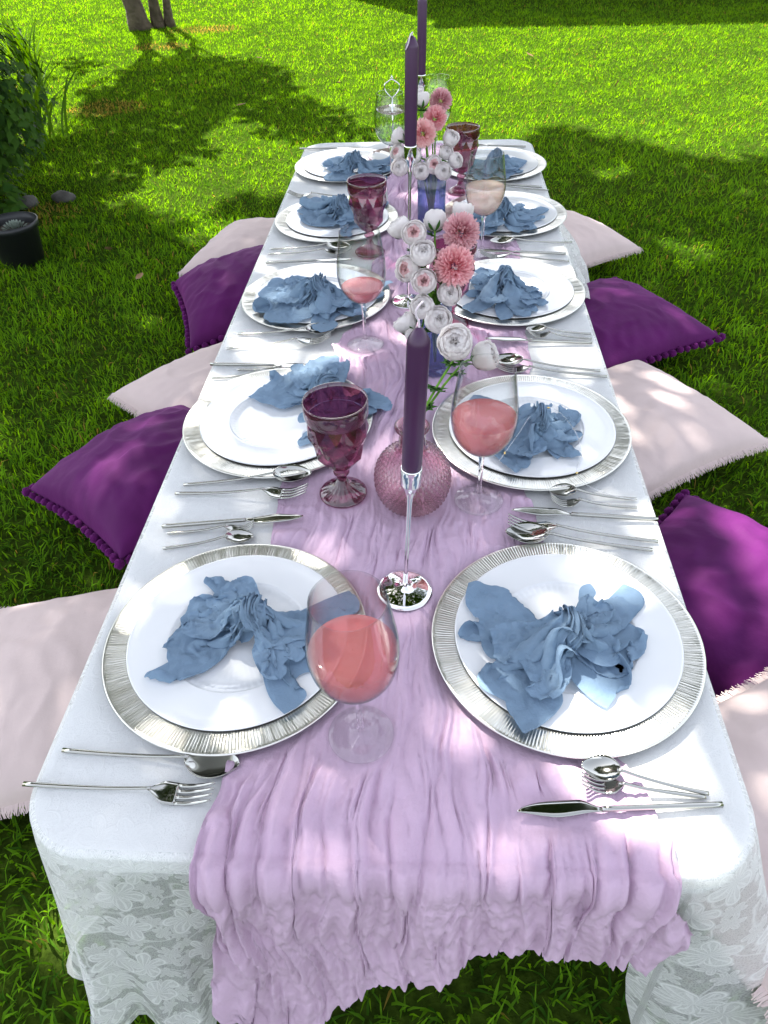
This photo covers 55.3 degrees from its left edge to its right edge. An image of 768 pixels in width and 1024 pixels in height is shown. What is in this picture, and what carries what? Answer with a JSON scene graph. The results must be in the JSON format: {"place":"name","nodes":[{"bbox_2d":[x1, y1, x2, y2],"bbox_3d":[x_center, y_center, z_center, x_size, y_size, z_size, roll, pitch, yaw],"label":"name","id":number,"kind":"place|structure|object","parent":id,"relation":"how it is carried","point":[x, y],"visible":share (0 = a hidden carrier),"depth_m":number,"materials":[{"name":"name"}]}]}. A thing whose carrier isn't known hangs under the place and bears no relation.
{"place":"outdoors","nodes":[
{"label":"outdoors","id":0,"kind":"place"},
{"bbox_2d":[0,0,767,1023],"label":"lawn","id":1,"kind":"structure","parent":0,"point":[466,982],"depth_m":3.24,"materials":[{"name":"plant"}]},
{"bbox_2d":[0,211,44,269],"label":"plant pot","id":2,"kind":"object","parent":1,"relation":"on","point":[20,241],"visible":0.99,"depth_m":2.81,"materials":[{"name":"black plastic"}]},
{"bbox_2d":[0,12,50,78],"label":"strappy plant","id":3,"kind":"object","parent":1,"relation":"on","point":[26,51],"visible":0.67,"depth_m":5.29,"materials":[{"name":"green plant"}]},
{"bbox_2d":[0,14,59,213],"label":"shrub","id":4,"kind":"object","parent":1,"relation":"on","point":[11,125],"visible":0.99,"depth_m":3.00,"materials":[{"name":"green plant"}]},
{"bbox_2d":[3,54,79,149],"bbox_3d":[-1.914,-2.262,3.979,0.490,0.479,0.719,-5,42,-3],"label":"strappy plant","id":5,"kind":"object","parent":1,"relation":"on","point":[36,93],"visible":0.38,"depth_m":4.01,"materials":[{"name":"green plant"}]},
{"bbox_2d":[0,588,119,819],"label":"cushion","id":6,"kind":"object","parent":1,"relation":"on","point":[46,647],"visible":0.27,"depth_m":1.25,"materials":[{"name":"fabric"}]},
{"bbox_2d":[21,405,190,569],"bbox_3d":[-0.526,-0.106,1.699,0.486,0.187,0.486,25,48,39],"label":"cushion","id":7,"kind":"object","parent":1,"relation":"on","point":[104,487],"visible":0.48,"depth_m":1.58,"materials":[{"name":"purple fabric"}]},
{"bbox_2d":[122,0,176,31],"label":"tree","id":8,"kind":"object","parent":1,"relation":"on","point":[136,17],"visible":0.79,"depth_m":6.66,"materials":[{"name":"grey plant"}]},
{"bbox_2d":[108,342,221,417],"bbox_3d":[-0.427,-0.328,1.975,0.481,0.151,0.484,-32,50,-29],"label":"cushion","id":9,"kind":"object","parent":1,"relation":"on","point":[181,381],"visible":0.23,"depth_m":1.93,"materials":[{"name":"fabric"}]},
{"bbox_2d":[171,245,263,354],"bbox_3d":[-0.443,-0.725,2.365,0.485,0.178,0.486,-20,46,-5],"label":"cushion","id":10,"kind":"object","parent":1,"relation":"on","point":[209,293],"visible":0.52,"depth_m":2.25,"materials":[{"name":"purple fabric"}]},
{"bbox_2d":[178,217,274,276],"bbox_3d":[-0.432,-0.951,2.641,0.482,0.150,0.482,9,43,13],"label":"cushion","id":11,"kind":"object","parent":1,"relation":"on","point":[237,235],"visible":0.29,"depth_m":2.55,"materials":[{"name":"fabric"}]},
{"bbox_2d":[37,177,750,893],"bbox_3d":[0.062,-0.303,1.758,0.764,0.420,2.412,1,42,3],"label":"picnic table","id":12,"kind":"object","parent":1,"relation":"on","point":[171,859],"visible":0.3,"depth_m":0.74,"materials":[{"name":"white plastic"}]},
{"bbox_2d":[29,139,767,1023],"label":"tablecloth","id":13,"kind":"object","parent":12,"relation":"on","point":[693,751],"visible":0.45,"depth_m":0.84,"materials":[{"name":"white fabric"}]},
{"bbox_2d":[22,781,214,805],"bbox_3d":[-0.286,0.295,0.784,0.213,0.015,0.025,2,42,5],"label":"fork","id":14,"kind":"object","parent":13,"relation":"on","point":[165,792],"visible":1,"depth_m":0.78,"materials":[{"name":"silver metal"}]},
{"bbox_2d":[61,748,239,778],"bbox_3d":[-0.260,0.270,0.812,0.205,0.016,0.044,3,42,6],"label":"spoon","id":15,"kind":"object","parent":13,"relation":"on","point":[204,767],"visible":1,"depth_m":0.81,"materials":[{"name":"silver metal"}]},
{"bbox_2d":[163,529,253,549],"bbox_3d":[-0.255,0.042,1.063,0.131,0.013,0.030,-7,42,-5],"label":"teaspoon","id":16,"kind":"object","parent":13,"relation":"on","point":[237,536],"visible":1,"depth_m":1.06,"materials":[{"name":"silver metal"}]},
{"bbox_2d":[167,519,253,534],"bbox_3d":[-0.256,0.024,1.082,0.129,0.015,0.017,-3,42,-1],"label":"dessert fork","id":17,"kind":"object","parent":13,"relation":"on","point":[231,527],"visible":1,"depth_m":1.08,"materials":[{"name":"silver metal"}]},
{"bbox_2d":[162,514,302,528],"bbox_3d":[-0.225,0.014,1.089,0.212,0.007,0.018,-5,42,2],"label":"knife","id":18,"kind":"object","parent":13,"relation":"on","point":[272,518],"visible":1,"depth_m":1.09,"materials":[{"name":"silver metal"}]},
{"bbox_2d":[102,544,366,756],"bbox_3d":[-0.186,0.160,0.929,0.330,0.012,0.330,1,42,3],"label":"charger plate","id":19,"kind":"object","parent":13,"relation":"on","point":[135,714],"visible":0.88,"depth_m":0.87,"materials":[{"name":"silver metal"}]},
{"bbox_2d":[126,555,347,730],"bbox_3d":[-0.184,0.156,0.929,0.277,0.009,0.277,1,42,3],"label":"dinner plate","id":20,"kind":"object","parent":19,"relation":"on","point":[228,692],"visible":0.71,"depth_m":0.90,"materials":[{"name":"white ceramic"}]},
{"bbox_2d":[144,576,359,713],"bbox_3d":[-0.158,0.131,0.899,0.219,0.062,0.196,9,43,13],"label":"napkin","id":21,"kind":"object","parent":20,"relation":"on","point":[208,633],"visible":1,"depth_m":0.90,"materials":[{"name":"fabric"}]},
{"bbox_2d":[175,483,307,498],"bbox_3d":[-0.222,-0.033,1.136,0.213,0.015,0.025,0,42,7],"label":"fork","id":22,"kind":"object","parent":13,"relation":"on","point":[274,492],"visible":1,"depth_m":1.13,"materials":[{"name":"silver metal"}]},
{"bbox_2d":[183,464,310,485],"bbox_3d":[-0.217,-0.054,1.161,0.205,0.016,0.044,-4,42,2],"label":"spoon","id":23,"kind":"object","parent":13,"relation":"on","point":[277,472],"visible":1,"depth_m":1.16,"materials":[{"name":"silver metal"}]},
{"bbox_2d":[210,362,305,367],"bbox_3d":[-0.235,-0.286,1.429,0.212,0.006,0.018,2,42,5],"label":"knife","id":24,"kind":"object","parent":13,"relation":"on","point":[288,365],"visible":0.68,"depth_m":1.43,"materials":[{"name":"silver metal"}]},
{"bbox_2d":[182,368,372,478],"bbox_3d":[-0.184,-0.161,1.283,0.330,0.012,0.330,-31,49,-28],"label":"charger plate","id":25,"kind":"object","parent":13,"relation":"on","point":[199,449],"visible":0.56,"depth_m":1.23,"materials":[{"name":"silver metal"}]},
{"bbox_2d":[200,374,316,465],"bbox_3d":[-0.182,-0.165,1.284,0.277,0.009,0.277,-20,45,-19],"label":"dinner plate","id":26,"kind":"object","parent":25,"relation":"on","point":[238,424],"visible":0.64,"depth_m":1.26,"materials":[{"name":"white ceramic"}]},
{"bbox_2d":[248,354,392,446],"bbox_3d":[-0.118,-0.229,1.295,0.203,0.062,0.254,-26,47,-24],"label":"napkin","id":27,"kind":"object","parent":26,"relation":"on","point":[295,385],"visible":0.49,"depth_m":1.32,"materials":[{"name":"fabric"}]},
{"bbox_2d":[226,331,330,349],"bbox_3d":[-0.213,-0.343,1.479,0.213,0.015,0.025,-5,42,1],"label":"fork","id":28,"kind":"object","parent":13,"relation":"on","point":[310,341],"visible":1,"depth_m":1.48,"materials":[{"name":"silver metal"}]},
{"bbox_2d":[241,263,389,330],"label":"charger plate","id":29,"kind":"object","parent":13,"relation":"on","point":[375,307],"visible":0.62,"depth_m":1.61,"materials":[{"name":"silver metal"}]},
{"bbox_2d":[255,267,375,322],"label":"dinner plate","id":30,"kind":"object","parent":29,"relation":"on","point":[348,277],"visible":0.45,"depth_m":1.70,"materials":[{"name":"white ceramic"}]},
{"bbox_2d":[252,272,392,331],"bbox_3d":[-0.134,-0.473,1.565,0.300,0.062,0.251,1,42,3],"label":"napkin","id":31,"kind":"object","parent":30,"relation":"on","point":[319,300],"visible":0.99,"depth_m":1.57,"materials":[{"name":"fabric"}]},
{"bbox_2d":[275,196,397,242],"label":"charger plate","id":32,"kind":"object","parent":13,"relation":"on","point":[282,226],"visible":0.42,"depth_m":1.91,"materials":[{"name":"silver metal"}]},
{"bbox_2d":[286,198,388,236],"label":"dinner plate","id":33,"kind":"object","parent":32,"relation":"on","point":[294,222],"visible":0.41,"depth_m":1.92,"materials":[{"name":"white ceramic"}]},
{"bbox_2d":[297,194,388,236],"bbox_3d":[-0.129,-0.813,1.941,0.248,0.062,0.266,6,43,10],"label":"napkin","id":34,"kind":"object","parent":33,"relation":"on","point":[324,211],"visible":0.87,"depth_m":1.93,"materials":[{"name":"fabric"}]},
{"bbox_2d":[295,148,389,181],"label":"charger plate","id":35,"kind":"object","parent":13,"relation":"on","point":[300,169],"visible":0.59,"depth_m":2.32,"materials":[{"name":"silver metal"}]},
{"bbox_2d":[304,150,389,176],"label":"dinner plate","id":36,"kind":"object","parent":35,"relation":"on","point":[313,165],"visible":0.39,"depth_m":2.34,"materials":[{"name":"white ceramic"}]},
{"bbox_2d":[322,149,392,180],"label":"napkin","id":37,"kind":"object","parent":36,"relation":"on","point":[342,168],"visible":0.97,"depth_m":2.21,"materials":[{"name":"fabric"}]},
{"bbox_2d":[347,173,386,257],"bbox_3d":[-0.037,-0.707,1.757,0.093,0.172,0.093,-19,45,-18],"label":"goblet","id":38,"kind":"object","parent":13,"relation":"on","point":[367,198],"visible":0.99,"depth_m":1.72,"materials":[{"name":"purple glass"}]},
{"bbox_2d":[189,142,692,1023],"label":"table runner","id":39,"kind":"object","parent":13,"relation":"on","point":[331,870],"visible":0.61,"depth_m":0.78,"materials":[{"name":"fabric"}]},
{"bbox_2d":[302,382,368,507],"bbox_3d":[-0.066,-0.093,1.081,0.093,0.172,0.093,-7,42,-5],"label":"goblet","id":40,"kind":"object","parent":39,"relation":"on","point":[335,415],"visible":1,"depth_m":1.06,"materials":[{"name":"purple glass"}]},
{"bbox_2d":[305,572,399,763],"bbox_3d":[-0.029,0.165,0.750,0.093,0.230,0.093,-14,43,-12],"label":"wine glass","id":41,"kind":"object","parent":39,"relation":"on","point":[356,687],"visible":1,"depth_m":0.72,"materials":[{"name":"clear"}]},
{"bbox_2d":[336,223,385,346],"bbox_3d":[-0.041,-0.423,1.400,0.093,0.230,0.093,-31,49,-28],"label":"wine glass","id":42,"kind":"object","parent":39,"relation":"on","point":[363,303],"visible":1,"depth_m":1.42,"materials":[{"name":"clear"}]},
{"bbox_2d":[391,144,416,308],"bbox_3d":[0.052,-0.582,1.505,0.075,0.320,0.075,2,42,2],"label":"candle holder","id":43,"kind":"object","parent":39,"relation":"on","point":[402,300],"visible":0.84,"depth_m":1.48,"materials":[{"name":"silver metal"}]},
{"bbox_2d":[404,32,418,146],"bbox_3d":[0.050,-0.760,1.342,0.024,0.204,0.027,2,42,2],"label":"candle","id":44,"kind":"object","parent":43,"relation":"on","point":[411,87],"visible":0.99,"depth_m":1.33,"materials":[{"name":"wax"}]},
{"bbox_2d":[377,465,432,610],"bbox_3d":[0.030,0.027,0.915,0.075,0.212,0.075,3,42,1],"label":"candle holder","id":45,"kind":"object","parent":39,"relation":"on","point":[407,589],"visible":0.94,"depth_m":0.97,"materials":[{"name":"silver metal"}]},
{"bbox_2d":[402,301,430,472],"bbox_3d":[0.034,-0.120,0.781,0.025,0.228,0.024,3,42,1],"label":"candle","id":46,"kind":"object","parent":45,"relation":"on","point":[418,343],"visible":0.94,"depth_m":0.77,"materials":[{"name":"wax"}]},
{"bbox_2d":[374,417,451,517],"bbox_3d":[0.042,-0.070,1.073,0.116,0.142,0.116,1,42,3],"label":"vase","id":47,"kind":"object","parent":39,"relation":"on","point":[377,486],"visible":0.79,"depth_m":1.08,"materials":[{"name":"pink glass"}]},
{"bbox_2d":[426,323,472,410],"bbox_3d":[0.087,-0.151,1.073,0.052,0.236,0.148,20,47,23],"label":"peony","id":48,"kind":"object","parent":47,"relation":"in","point":[454,341],"visible":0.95,"depth_m":1.02,"materials":[{"name":"white plant"}]},
{"bbox_2d":[426,340,498,411],"bbox_3d":[0.105,-0.141,1.089,0.069,0.197,0.178,22,48,25],"label":"peony","id":49,"kind":"object","parent":47,"relation":"in","point":[484,357],"visible":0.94,"depth_m":1.06,"materials":[{"name":"white plant"}]},
{"bbox_2d":[413,74,427,187],"bbox_3d":[0.103,-1.069,2.065,0.075,0.288,0.075,1,42,3],"label":"candle holder","id":50,"kind":"object","parent":39,"relation":"on","point":[421,80],"visible":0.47,"depth_m":1.97,"materials":[{"name":"silver glass"}]},
{"bbox_2d":[417,0,426,74],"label":"candle","id":51,"kind":"object","parent":50,"relation":"on","point":[422,24],"visible":0.9,"depth_m":1.90,"materials":[{"name":"wax"}]},
{"bbox_2d":[417,161,445,232],"bbox_3d":[0.121,-0.797,1.858,0.074,0.159,0.074,1,42,3],"label":"vase","id":52,"kind":"object","parent":39,"relation":"on","point":[444,186],"visible":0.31,"depth_m":1.84,"materials":[{"name":"blue glass"}]},
{"bbox_2d":[390,157,429,207],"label":"peony","id":53,"kind":"object","parent":52,"relation":"in","point":[398,167],"visible":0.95,"depth_m":1.79,"materials":[{"name":"white plant"}]},
{"bbox_2d":[416,117,436,196],"bbox_3d":[0.101,-0.856,1.834,0.083,0.239,0.068,-32,50,-29],"label":"chrysanthemum","id":54,"kind":"object","parent":52,"relation":"in","point":[427,127],"visible":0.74,"depth_m":1.76,"materials":[{"name":"pink plant"}]},
{"bbox_2d":[423,104,446,208],"bbox_3d":[0.127,-0.886,1.851,0.060,0.258,0.105,-16,44,-15],"label":"chrysanthemum","id":55,"kind":"object","parent":52,"relation":"in","point":[437,112],"visible":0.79,"depth_m":1.77,"materials":[{"name":"pink plant"}]},
{"bbox_2d":[429,87,452,208],"bbox_3d":[0.141,-0.901,1.845,0.059,0.288,0.133,1,42,3],"label":"chrysanthemum","id":56,"kind":"object","parent":52,"relation":"in","point":[443,94],"visible":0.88,"depth_m":1.78,"materials":[{"name":"pink plant"}]},
{"bbox_2d":[433,129,459,206],"bbox_3d":[0.156,-0.847,1.845,0.058,0.208,0.074,12,44,16],"label":"peony","id":57,"kind":"object","parent":52,"relation":"in","point":[451,137],"visible":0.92,"depth_m":1.79,"materials":[{"name":"white plant"}]},
{"bbox_2d":[420,304,451,377],"bbox_3d":[0.094,-0.323,1.344,0.058,0.149,0.059,1,42,3],"label":"vase","id":58,"kind":"object","parent":39,"relation":"on","point":[440,366],"visible":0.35,"depth_m":1.37,"materials":[{"name":"blue glass"}]},
{"bbox_2d":[387,215,434,360],"bbox_3d":[0.056,-0.403,1.327,0.112,0.251,0.046,29,51,30],"label":"peony","id":59,"kind":"object","parent":58,"relation":"in","point":[394,228],"visible":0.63,"depth_m":1.26,"materials":[{"name":"white plant"}]},
{"bbox_2d":[393,311,430,333],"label":"peony","id":60,"kind":"object","parent":58,"relation":"in","point":[402,324],"visible":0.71,"depth_m":1.27,"materials":[{"name":"white plant"}]},
{"bbox_2d":[394,255,431,295],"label":"peony","id":61,"kind":"object","parent":58,"relation":"in","point":[406,266],"visible":0.77,"depth_m":1.26,"materials":[{"name":"white plant"}]},
{"bbox_2d":[401,219,434,353],"bbox_3d":[0.071,-0.401,1.323,0.076,0.252,0.057,18,46,21],"label":"peony","id":62,"kind":"object","parent":58,"relation":"in","point":[413,231],"visible":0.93,"depth_m":1.24,"materials":[{"name":"white plant"}]},
{"bbox_2d":[409,294,434,361],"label":"peony","id":63,"kind":"object","parent":58,"relation":"in","point":[425,306],"visible":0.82,"depth_m":1.25,"materials":[{"name":"white plant"}]},
{"bbox_2d":[410,239,435,361],"bbox_3d":[0.071,-0.373,1.309,0.047,0.228,0.063,1,42,3],"label":"peony","id":64,"kind":"object","parent":58,"relation":"in","point":[422,253],"visible":0.94,"depth_m":1.23,"materials":[{"name":"white plant"}]},
{"bbox_2d":[411,267,436,296],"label":"peony","id":65,"kind":"object","parent":58,"relation":"in","point":[423,280],"visible":0.99,"depth_m":1.24,"materials":[{"name":"white plant"}]},
{"bbox_2d":[423,209,445,338],"bbox_3d":[0.090,-0.408,1.326,0.041,0.258,0.095,1,42,3],"label":"peony","id":66,"kind":"object","parent":58,"relation":"in","point":[434,220],"visible":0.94,"depth_m":1.26,"materials":[{"name":"white plant"}]},
{"bbox_2d":[424,295,452,333],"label":"peony","id":67,"kind":"object","parent":58,"relation":"in","point":[438,319],"visible":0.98,"depth_m":1.25,"materials":[{"name":"white plant"}]},
{"bbox_2d":[434,282,461,306],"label":"peony","id":68,"kind":"object","parent":58,"relation":"in","point":[449,296],"visible":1,"depth_m":1.26,"materials":[{"name":"white plant"}]},
{"bbox_2d":[433,243,474,304],"bbox_3d":[0.123,-0.366,1.304,0.075,0.222,0.074,22,48,25],"label":"chrysanthemum","id":69,"kind":"object","parent":58,"relation":"in","point":[461,258],"visible":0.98,"depth_m":1.24,"materials":[{"name":"pink plant"}]},
{"bbox_2d":[435,201,473,360],"bbox_3d":[0.118,-0.421,1.337,0.039,0.259,0.138,20,47,23],"label":"peony","id":70,"kind":"object","parent":58,"relation":"in","point":[461,206],"visible":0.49,"depth_m":1.28,"materials":[{"name":"white plant"}]},
{"bbox_2d":[438,211,479,304],"bbox_3d":[0.133,-0.402,1.316,0.068,0.260,0.090,8,43,12],"label":"chrysanthemum","id":71,"kind":"object","parent":58,"relation":"in","point":[468,226],"visible":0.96,"depth_m":1.24,"materials":[{"name":"pink plant"}]},
{"bbox_2d":[429,234,476,326],"bbox_3d":[0.136,-0.455,1.471,0.093,0.172,0.093,30,51,30],"label":"goblet","id":72,"kind":"object","parent":39,"relation":"on","point":[440,244],"visible":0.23,"depth_m":1.45,"materials":[{"name":"purple glass"}]},
{"bbox_2d":[446,122,479,195],"bbox_3d":[0.218,-0.985,2.053,0.093,0.172,0.093,15,45,19],"label":"goblet","id":73,"kind":"object","parent":39,"relation":"on","point":[466,145],"visible":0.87,"depth_m":2.02,"materials":[{"name":"purple glass"}]},
{"bbox_2d":[451,354,518,507],"bbox_3d":[0.140,-0.104,1.039,0.093,0.230,0.093,29,51,30],"label":"wine glass","id":74,"kind":"object","parent":39,"relation":"on","point":[481,453],"visible":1,"depth_m":1.05,"materials":[{"name":"clear"}]},
{"bbox_2d":[441,258,585,325],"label":"charger plate","id":75,"kind":"object","parent":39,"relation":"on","point":[575,303],"visible":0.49,"depth_m":1.54,"materials":[{"name":"silver metal"}]},
{"bbox_2d":[457,262,573,317],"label":"dinner plate","id":76,"kind":"object","parent":75,"relation":"on","point":[556,288],"visible":0.54,"depth_m":1.63,"materials":[{"name":"white ceramic"}]},
{"bbox_2d":[462,265,548,319],"bbox_3d":[0.230,-0.492,1.569,0.177,0.061,0.245,-25,47,-23],"label":"napkin","id":77,"kind":"object","parent":76,"relation":"on","point":[507,290],"visible":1,"depth_m":1.55,"materials":[{"name":"fabric"}]},
{"bbox_2d":[432,542,705,758],"bbox_3d":[0.225,0.158,0.912,0.330,0.012,0.330,11,44,15],"label":"charger plate","id":78,"kind":"object","parent":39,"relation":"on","point":[672,715],"visible":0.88,"depth_m":0.86,"materials":[{"name":"silver metal"}]},
{"bbox_2d":[455,554,683,732],"bbox_3d":[0.227,0.154,0.912,0.277,0.009,0.277,-28,48,-26],"label":"dinner plate","id":79,"kind":"object","parent":78,"relation":"on","point":[539,586],"visible":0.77,"depth_m":0.91,"materials":[{"name":"white ceramic"}]},
{"bbox_2d":[458,581,647,733],"bbox_3d":[0.209,0.146,0.865,0.240,0.062,0.227,1,42,3],"label":"napkin","id":80,"kind":"object","parent":79,"relation":"on","point":[590,646],"visible":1,"depth_m":0.87,"materials":[{"name":"fabric"}]},
{"bbox_2d":[441,146,546,180],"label":"charger plate","id":81,"kind":"object","parent":13,"relation":"on","point":[541,165],"visible":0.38,"depth_m":2.20,"materials":[{"name":"silver metal"}]},
{"bbox_2d":[452,148,537,176],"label":"dinner plate","id":82,"kind":"object","parent":81,"relation":"on","point":[531,164],"visible":0.34,"depth_m":2.31,"materials":[{"name":"white ceramic"}]},
{"bbox_2d":[466,147,526,179],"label":"napkin","id":83,"kind":"object","parent":82,"relation":"on","point":[486,168],"visible":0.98,"depth_m":2.17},
{"bbox_2d":[442,191,566,236],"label":"charger plate","id":84,"kind":"object","parent":13,"relation":"on","point":[559,219],"visible":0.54,"depth_m":1.95,"materials":[{"name":"silver metal"}]},
{"bbox_2d":[463,193,556,231],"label":"dinner plate","id":85,"kind":"object","parent":84,"relation":"on","point":[485,201],"visible":0.48,"depth_m":2.01,"materials":[{"name":"white ceramic"}]},
{"bbox_2d":[473,195,548,235],"bbox_3d":[0.309,-0.777,1.880,0.250,0.060,0.204,1,42,3],"label":"napkin","id":86,"kind":"object","parent":85,"relation":"on","point":[518,217],"visible":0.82,"depth_m":1.87,"materials":[{"name":"fabric"}]},
{"bbox_2d":[432,375,631,490],"bbox_3d":[0.246,-0.140,1.239,0.330,0.012,0.330,23,48,26],"label":"charger plate","id":87,"kind":"object","parent":13,"relation":"on","point":[459,458],"visible":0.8,"depth_m":1.19,"materials":[{"name":"silver metal"}]},
{"bbox_2d":[449,381,615,476],"bbox_3d":[0.249,-0.144,1.239,0.277,0.009,0.277,7,43,11],"label":"dinner plate","id":88,"kind":"object","parent":87,"relation":"on","point":[595,425],"visible":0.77,"depth_m":1.23,"materials":[{"name":"white ceramic"}]},
{"bbox_2d":[465,395,582,472],"bbox_3d":[0.233,-0.155,1.197,0.196,0.061,0.218,1,42,3],"label":"napkin","id":89,"kind":"object","parent":88,"relation":"on","point":[543,429],"visible":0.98,"depth_m":1.18,"materials":[{"name":"fabric"}]},
{"bbox_2d":[485,337,591,343],"bbox_3d":[0.306,-0.342,1.457,0.212,0.007,0.017,3,42,2],"label":"knife","id":90,"kind":"object","parent":13,"relation":"on","point":[539,340],"visible":1,"depth_m":1.45,"materials":[{"name":"silver metal"}]},
{"bbox_2d":[498,353,599,371],"bbox_3d":[0.305,-0.280,1.385,0.205,0.016,0.044,7,43,6],"label":"spoon","id":91,"kind":"object","parent":13,"relation":"on","point":[508,359],"visible":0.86,"depth_m":1.39,"materials":[{"name":"silver metal"}]},
{"bbox_2d":[496,362,606,377],"bbox_3d":[0.308,-0.266,1.368,0.213,0.015,0.025,6,43,5],"label":"fork","id":92,"kind":"object","parent":13,"relation":"on","point":[520,368],"visible":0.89,"depth_m":1.37,"materials":[{"name":"silver metal"}]},
{"bbox_2d":[505,521,652,551],"bbox_3d":[0.274,0.039,1.035,0.205,0.016,0.044,6,43,6],"label":"spoon","id":93,"kind":"object","parent":13,"relation":"on","point":[540,532],"visible":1,"depth_m":1.04,"materials":[{"name":"silver metal"}]},
{"bbox_2d":[508,513,658,542],"bbox_3d":[0.283,0.026,1.047,0.213,0.015,0.025,7,43,6],"label":"fork","id":94,"kind":"object","parent":13,"relation":"on","point":[549,526],"visible":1,"depth_m":1.05,"materials":[{"name":"silver metal"}]},
{"bbox_2d":[512,507,657,521],"bbox_3d":[0.294,0.003,1.077,0.212,0.007,0.018,3,42,3],"label":"knife","id":95,"kind":"object","parent":13,"relation":"on","point":[541,511],"visible":1,"depth_m":1.07,"materials":[{"name":"silver metal"}]},
{"bbox_2d":[549,483,636,500],"bbox_3d":[0.316,-0.029,1.108,0.131,0.013,0.030,5,43,4],"label":"teaspoon","id":96,"kind":"object","parent":13,"relation":"on","point":[572,490],"visible":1,"depth_m":1.11,"materials":[{"name":"silver metal"}]},
{"bbox_2d":[550,493,636,508],"bbox_3d":[0.313,-0.014,1.093,0.129,0.015,0.017,4,42,3],"label":"dessert fork","id":97,"kind":"object","parent":13,"relation":"on","point":[568,503],"visible":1,"depth_m":1.09,"materials":[{"name":"silver metal"}]},
{"bbox_2d":[517,800,723,817],"bbox_3d":[0.241,0.301,0.750,0.212,0.008,0.018,-1,42,-2],"label":"knife","id":98,"kind":"object","parent":13,"relation":"on","point":[561,808],"visible":1,"depth_m":0.75,"materials":[{"name":"silver metal"}]},
{"bbox_2d":[581,771,705,799],"bbox_3d":[0.270,0.287,0.762,0.129,0.015,0.017,5,43,4],"label":"dessert fork","id":99,"kind":"object","parent":13,"relation":"on","point":[613,786],"visible":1,"depth_m":0.76,"materials":[{"name":"silver metal"}]},
{"bbox_2d":[581,755,708,795],"bbox_3d":[0.274,0.279,0.770,0.131,0.014,0.030,9,44,9],"label":"teaspoon","id":100,"kind":"object","parent":13,"relation":"on","point":[605,768],"visible":1,"depth_m":0.77,"materials":[{"name":"silver metal"}]},
{"bbox_2d":[561,210,642,267],"bbox_3d":[0.601,-0.992,2.657,0.483,0.152,0.483,-23,46,-21],"label":"cushion","id":101,"kind":"object","parent":1,"relation":"on","point":[597,242],"visible":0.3,"depth_m":2.56,"materials":[{"name":"fabric"}]},
{"bbox_2d":[584,276,725,368],"bbox_3d":[0.669,-0.576,2.192,0.489,0.154,0.486,-21,45,-19],"label":"cushion","id":102,"kind":"object","parent":1,"relation":"on","point":[630,321],"visible":0.59,"depth_m":2.08,"materials":[{"name":"purple fabric"}]},
{"bbox_2d":[607,360,767,501],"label":"cushion","id":103,"kind":"object","parent":1,"relation":"on","point":[681,431],"visible":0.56,"depth_m":1.72,"materials":[{"name":"fabric"}]},
{"bbox_2d":[657,489,767,702],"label":"cushion","id":104,"kind":"object","parent":1,"relation":"on","point":[718,556],"visible":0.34,"depth_m":1.29,"materials":[{"name":"purple fabric"}]},
{"bbox_2d":[686,667,767,1022],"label":"cushion","id":105,"kind":"object","parent":1,"relation":"on","point":[744,711],"visible":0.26,"depth_m":0.93,"materials":[{"name":"fabric"}]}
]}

